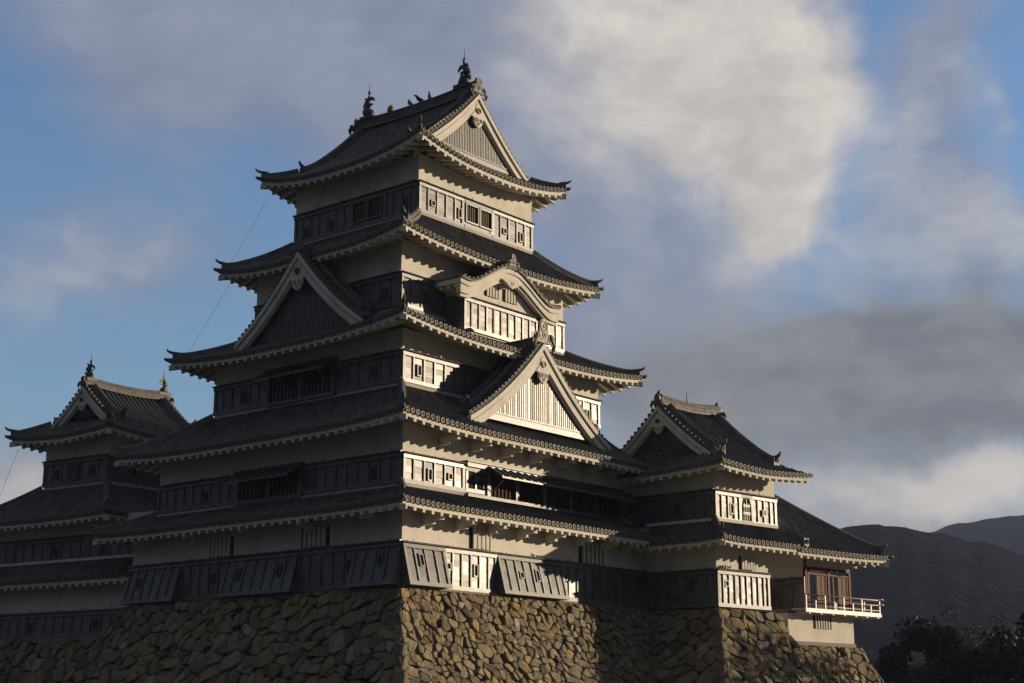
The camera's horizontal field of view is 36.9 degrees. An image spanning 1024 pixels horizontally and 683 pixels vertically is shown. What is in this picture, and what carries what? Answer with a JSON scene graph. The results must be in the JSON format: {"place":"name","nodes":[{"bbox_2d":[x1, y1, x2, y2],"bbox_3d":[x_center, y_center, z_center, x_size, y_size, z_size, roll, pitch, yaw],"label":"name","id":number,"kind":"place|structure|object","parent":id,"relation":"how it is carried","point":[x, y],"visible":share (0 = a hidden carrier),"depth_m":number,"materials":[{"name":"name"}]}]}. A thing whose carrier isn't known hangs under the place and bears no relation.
{"place":"outdoors","nodes":[
{"label":"outdoors","id":0,"kind":"place"},
{"bbox_2d":[0,0,1023,532],"label":"sky","id":1,"kind":"structure","parent":0,"point":[802,219],"materials":[{"name":"blue"}]},
{"bbox_2d":[809,524,1023,682],"bbox_3d":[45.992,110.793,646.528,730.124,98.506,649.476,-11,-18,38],"label":"hill","id":2,"kind":"structure","parent":0,"point":[925,575],"depth_m":525.12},
{"bbox_2d":[929,515,1023,554],"bbox_3d":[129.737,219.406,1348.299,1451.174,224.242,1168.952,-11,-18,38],"label":"hill","id":3,"kind":"structure","parent":0,"point":[1006,532],"depth_m":1403.08,"materials":[{"name":"grey"}]},
{"label":"ground","id":4,"kind":"structure","parent":0,"visible":0},
{"bbox_2d":[0,636,106,682],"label":"stone base","id":5,"kind":"object","parent":4,"relation":"on","point":[62,660],"visible":0.72,"depth_m":69.92,"materials":[{"name":"stone"}]},
{"bbox_2d":[0,354,196,640],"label":"keep","id":6,"kind":"structure","parent":5,"relation":"on","point":[61,576],"depth_m":73.27,"materials":[{"name":"paint"}]},
{"bbox_2d":[76,586,654,682],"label":"stone base","id":7,"kind":"object","parent":4,"relation":"on","point":[396,634],"visible":0.93,"depth_m":60.58,"materials":[{"name":"stone"}]},
{"bbox_2d":[87,49,655,610],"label":"castle keep","id":8,"kind":"structure","parent":7,"relation":"on","point":[409,389],"depth_m":66.02,"materials":[{"name":"paint"}]},
{"bbox_2d":[414,95,423,101],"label":"crow","id":9,"kind":"object","parent":8,"relation":"on","point":[419,99],"visible":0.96,"depth_m":74.89,"materials":[{"name":"black"}]},
{"bbox_2d":[646,607,818,682],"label":"stone base","id":10,"kind":"object","parent":4,"relation":"on","point":[714,645],"visible":0.84,"depth_m":66.89,"materials":[{"name":"stone"}]},
{"bbox_2d":[612,390,812,609],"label":"corner turret","id":11,"kind":"object","parent":10,"relation":"on","point":[703,511],"visible":0.92,"depth_m":69.10,"materials":[{"name":"paint"}]},
{"bbox_2d":[797,645,880,682],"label":"stone base","id":12,"kind":"object","parent":4,"relation":"on","point":[828,664],"visible":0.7,"depth_m":71.39,"materials":[{"name":"stone"}]},
{"bbox_2d":[767,494,893,647],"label":"moon viewing pavilion","id":13,"kind":"structure","parent":12,"relation":"on","point":[826,548],"depth_m":72.30,"materials":[{"name":"paint"}]},
{"bbox_2d":[862,651,883,682],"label":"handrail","id":14,"kind":"object","parent":12,"relation":"attached to","point":[880,678],"visible":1,"depth_m":73.30,"materials":[{"name":"metal"}]},
{"bbox_2d":[873,615,975,682],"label":"broadleaf tree","id":15,"kind":"object","parent":4,"relation":"on","point":[891,664],"visible":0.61,"depth_m":101.85,"materials":[{"name":"green plant"}]},
{"bbox_2d":[906,618,986,675],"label":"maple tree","id":16,"kind":"object","parent":4,"relation":"on","point":[924,661],"visible":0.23,"depth_m":114.84,"materials":[{"name":"green plant"}]},
{"bbox_2d":[910,625,1023,682],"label":"broadleaf tree","id":17,"kind":"object","parent":4,"relation":"on","point":[989,663],"visible":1,"depth_m":96.31,"materials":[{"name":"green plant"}]},
{"bbox_2d":[930,600,1005,648],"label":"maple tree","id":18,"kind":"object","parent":4,"relation":"on","point":[971,631],"visible":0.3,"depth_m":122.58,"materials":[{"name":"green plant"}]},
{"bbox_2d":[1014,610,1023,681],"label":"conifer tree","id":19,"kind":"object","parent":4,"relation":"on","point":[1022,622],"visible":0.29,"depth_m":110.27,"materials":[{"name":"green plant"}]}
]}

